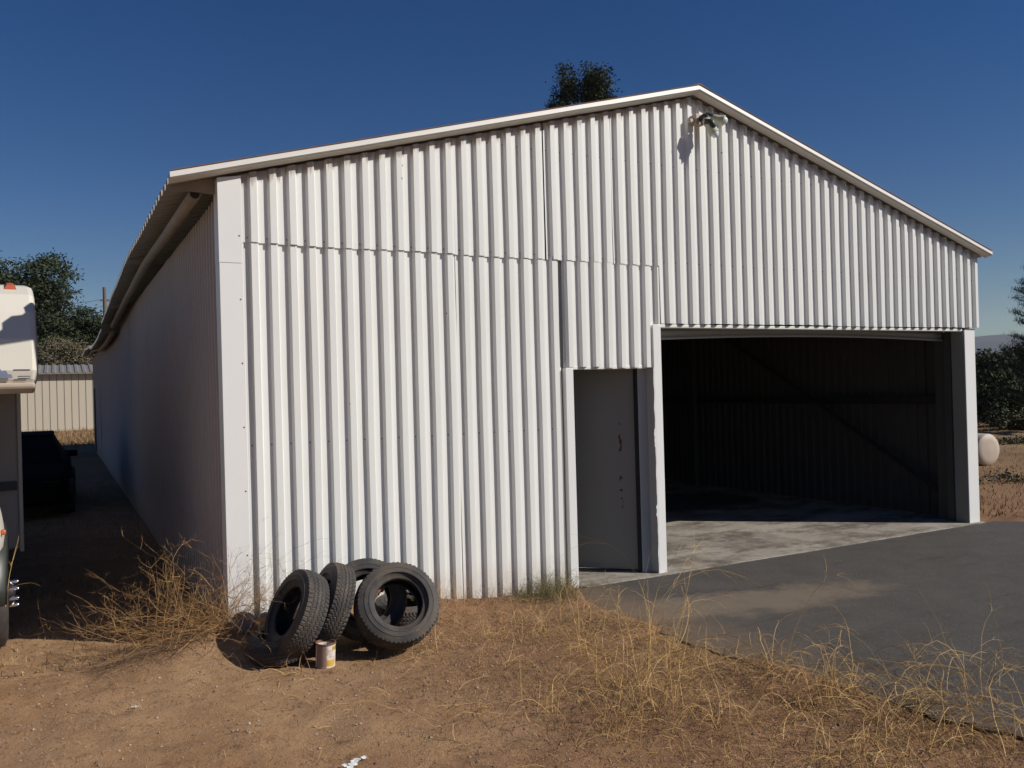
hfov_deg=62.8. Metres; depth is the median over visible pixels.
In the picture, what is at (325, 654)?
food can
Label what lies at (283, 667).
dry twigs
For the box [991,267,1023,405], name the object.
pine tree
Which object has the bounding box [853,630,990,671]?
dry weed
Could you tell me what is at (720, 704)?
dry weed
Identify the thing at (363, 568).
old tyre
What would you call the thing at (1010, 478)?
brush
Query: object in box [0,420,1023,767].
ground
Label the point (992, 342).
mountains
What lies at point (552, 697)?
dry weed
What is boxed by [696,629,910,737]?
dry weed
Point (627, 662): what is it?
dry weed
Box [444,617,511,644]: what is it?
dry weed
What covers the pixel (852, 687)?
dry weed
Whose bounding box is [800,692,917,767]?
dry weed
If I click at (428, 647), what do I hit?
dry twigs
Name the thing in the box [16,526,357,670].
dead brush
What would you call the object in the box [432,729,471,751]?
dry weed
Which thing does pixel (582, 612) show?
dry weed
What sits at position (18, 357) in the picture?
motorhome
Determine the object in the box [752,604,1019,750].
dry weed
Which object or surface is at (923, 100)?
sky
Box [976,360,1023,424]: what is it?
dark shrub
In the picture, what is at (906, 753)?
dry weed
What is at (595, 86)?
pine tree
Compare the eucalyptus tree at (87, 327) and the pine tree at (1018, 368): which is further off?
the eucalyptus tree at (87, 327)
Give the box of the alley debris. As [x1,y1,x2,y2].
[0,480,218,677]
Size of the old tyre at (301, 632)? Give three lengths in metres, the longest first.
0.600 x 0.600 x 0.187 m
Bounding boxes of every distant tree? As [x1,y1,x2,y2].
[975,348,1023,385]
[996,342,1023,361]
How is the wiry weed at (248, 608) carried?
on the ground at (88, 464)
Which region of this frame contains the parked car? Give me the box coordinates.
[21,430,77,512]
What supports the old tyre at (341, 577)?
on the ground at (88, 464)
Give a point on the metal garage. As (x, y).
(474, 355)
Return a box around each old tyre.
[246,618,315,666]
[264,569,329,656]
[314,562,355,642]
[328,558,406,641]
[353,562,438,649]
[375,591,438,625]
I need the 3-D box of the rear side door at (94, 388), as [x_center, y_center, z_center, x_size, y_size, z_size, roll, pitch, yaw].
[-14.255,1.225,28.689,0.020,2.150,0.900,-1,0,-28]
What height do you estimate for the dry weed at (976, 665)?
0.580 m
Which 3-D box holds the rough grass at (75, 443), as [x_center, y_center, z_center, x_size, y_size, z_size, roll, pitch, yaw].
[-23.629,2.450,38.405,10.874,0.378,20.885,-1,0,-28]
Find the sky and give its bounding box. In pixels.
[0,0,1023,336]
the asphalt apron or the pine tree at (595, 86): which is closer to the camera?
the asphalt apron
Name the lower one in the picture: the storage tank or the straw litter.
the straw litter
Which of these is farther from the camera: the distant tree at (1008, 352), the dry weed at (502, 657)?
the distant tree at (1008, 352)
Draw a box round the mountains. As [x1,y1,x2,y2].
[975,334,1023,357]
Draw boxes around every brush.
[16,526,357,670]
[979,468,1023,485]
[996,435,1023,444]
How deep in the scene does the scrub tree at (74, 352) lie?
56.88 m
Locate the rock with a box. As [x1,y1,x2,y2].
[229,611,255,633]
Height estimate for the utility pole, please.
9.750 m
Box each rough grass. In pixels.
[21,427,94,448]
[977,422,1023,516]
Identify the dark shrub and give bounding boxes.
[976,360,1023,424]
[977,379,1023,422]
[977,406,1023,430]
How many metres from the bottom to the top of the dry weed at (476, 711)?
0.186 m
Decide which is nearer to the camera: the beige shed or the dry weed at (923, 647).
the dry weed at (923, 647)
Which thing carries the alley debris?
on the ground at (88, 464)
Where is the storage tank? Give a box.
[977,433,998,465]
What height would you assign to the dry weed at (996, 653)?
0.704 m
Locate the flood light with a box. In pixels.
[688,112,727,137]
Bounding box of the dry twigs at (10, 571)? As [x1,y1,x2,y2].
[5,537,37,606]
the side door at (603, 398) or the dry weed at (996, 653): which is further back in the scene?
the side door at (603, 398)
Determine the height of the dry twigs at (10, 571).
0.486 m
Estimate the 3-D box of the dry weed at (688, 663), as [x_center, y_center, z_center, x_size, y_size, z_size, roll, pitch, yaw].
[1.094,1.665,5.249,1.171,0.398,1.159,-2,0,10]
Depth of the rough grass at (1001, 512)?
12.64 m
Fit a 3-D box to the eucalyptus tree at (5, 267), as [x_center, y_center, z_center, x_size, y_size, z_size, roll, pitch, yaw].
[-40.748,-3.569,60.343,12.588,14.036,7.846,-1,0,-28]
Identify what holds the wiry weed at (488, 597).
on the ground at (88, 464)
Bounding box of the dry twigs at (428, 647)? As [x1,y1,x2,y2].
[413,628,444,656]
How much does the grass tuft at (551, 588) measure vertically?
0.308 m
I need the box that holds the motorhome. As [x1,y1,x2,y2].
[0,283,37,646]
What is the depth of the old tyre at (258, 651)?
5.60 m
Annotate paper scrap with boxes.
[341,755,366,767]
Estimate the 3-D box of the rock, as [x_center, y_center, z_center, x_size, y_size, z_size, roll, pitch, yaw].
[-1.923,1.713,6.000,0.154,0.168,0.155,-2,0,18]
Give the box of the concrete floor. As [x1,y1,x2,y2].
[579,480,984,588]
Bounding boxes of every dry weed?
[424,691,512,738]
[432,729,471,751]
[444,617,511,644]
[469,638,542,681]
[487,569,565,651]
[492,629,620,733]
[495,558,673,668]
[509,580,759,761]
[521,575,732,707]
[535,609,777,763]
[547,568,626,637]
[557,532,752,665]
[604,622,753,698]
[609,717,754,767]
[651,653,829,748]
[673,556,879,714]
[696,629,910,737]
[728,623,943,733]
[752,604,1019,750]
[753,703,889,767]
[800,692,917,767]
[806,641,1023,767]
[809,582,1023,761]
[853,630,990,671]
[874,621,1023,696]
[906,671,1023,767]
[919,642,1023,730]
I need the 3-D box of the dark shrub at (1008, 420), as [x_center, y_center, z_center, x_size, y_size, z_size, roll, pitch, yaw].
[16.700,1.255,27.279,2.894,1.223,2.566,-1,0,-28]
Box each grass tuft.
[497,578,550,605]
[507,566,609,606]
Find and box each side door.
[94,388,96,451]
[573,369,637,569]
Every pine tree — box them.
[544,59,622,108]
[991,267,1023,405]
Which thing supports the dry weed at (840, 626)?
on the ground at (88, 464)
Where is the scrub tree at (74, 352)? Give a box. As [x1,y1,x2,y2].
[37,335,94,364]
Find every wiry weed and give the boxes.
[214,587,269,626]
[408,576,482,608]
[439,581,516,615]
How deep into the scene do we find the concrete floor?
10.23 m
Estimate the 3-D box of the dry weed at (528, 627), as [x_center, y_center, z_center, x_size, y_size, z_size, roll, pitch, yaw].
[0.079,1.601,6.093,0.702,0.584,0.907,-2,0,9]
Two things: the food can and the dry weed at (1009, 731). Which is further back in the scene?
the food can
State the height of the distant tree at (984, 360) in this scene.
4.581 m
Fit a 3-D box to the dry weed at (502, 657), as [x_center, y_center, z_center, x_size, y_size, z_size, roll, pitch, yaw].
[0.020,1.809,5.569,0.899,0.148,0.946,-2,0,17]
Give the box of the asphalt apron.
[581,521,1023,740]
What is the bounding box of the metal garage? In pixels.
[82,83,992,622]
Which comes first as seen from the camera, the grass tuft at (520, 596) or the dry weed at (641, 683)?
the dry weed at (641, 683)
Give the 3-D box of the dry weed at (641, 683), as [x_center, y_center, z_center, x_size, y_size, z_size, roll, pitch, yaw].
[0.619,1.555,4.687,1.360,0.617,1.528,-1,0,-28]
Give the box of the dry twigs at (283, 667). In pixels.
[235,650,310,692]
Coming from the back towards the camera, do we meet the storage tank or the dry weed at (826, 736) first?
the storage tank
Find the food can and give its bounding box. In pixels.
[315,639,335,668]
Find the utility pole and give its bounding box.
[38,287,108,315]
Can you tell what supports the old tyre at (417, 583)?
on the ground at (88, 464)
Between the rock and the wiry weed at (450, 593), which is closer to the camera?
the rock
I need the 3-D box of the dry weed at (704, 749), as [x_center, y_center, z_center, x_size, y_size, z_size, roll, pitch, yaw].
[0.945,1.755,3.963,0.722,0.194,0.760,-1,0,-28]
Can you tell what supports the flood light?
attached to the metal garage
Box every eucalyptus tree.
[0,247,92,364]
[0,250,19,284]
[56,300,102,361]
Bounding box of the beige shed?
[20,364,93,431]
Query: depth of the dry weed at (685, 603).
5.88 m
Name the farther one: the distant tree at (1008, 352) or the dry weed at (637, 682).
the distant tree at (1008, 352)
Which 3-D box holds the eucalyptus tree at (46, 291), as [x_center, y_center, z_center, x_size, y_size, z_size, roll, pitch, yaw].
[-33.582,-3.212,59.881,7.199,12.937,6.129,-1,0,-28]
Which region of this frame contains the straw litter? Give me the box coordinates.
[0,583,1023,767]
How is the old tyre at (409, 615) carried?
on the ground at (88, 464)
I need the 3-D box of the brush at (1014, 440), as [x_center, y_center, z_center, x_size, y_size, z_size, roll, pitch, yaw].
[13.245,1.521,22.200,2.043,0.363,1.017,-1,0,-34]
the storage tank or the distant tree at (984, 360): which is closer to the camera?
the storage tank
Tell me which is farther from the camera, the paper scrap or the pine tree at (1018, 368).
the pine tree at (1018, 368)
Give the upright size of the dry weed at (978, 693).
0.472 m
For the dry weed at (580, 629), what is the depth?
5.75 m

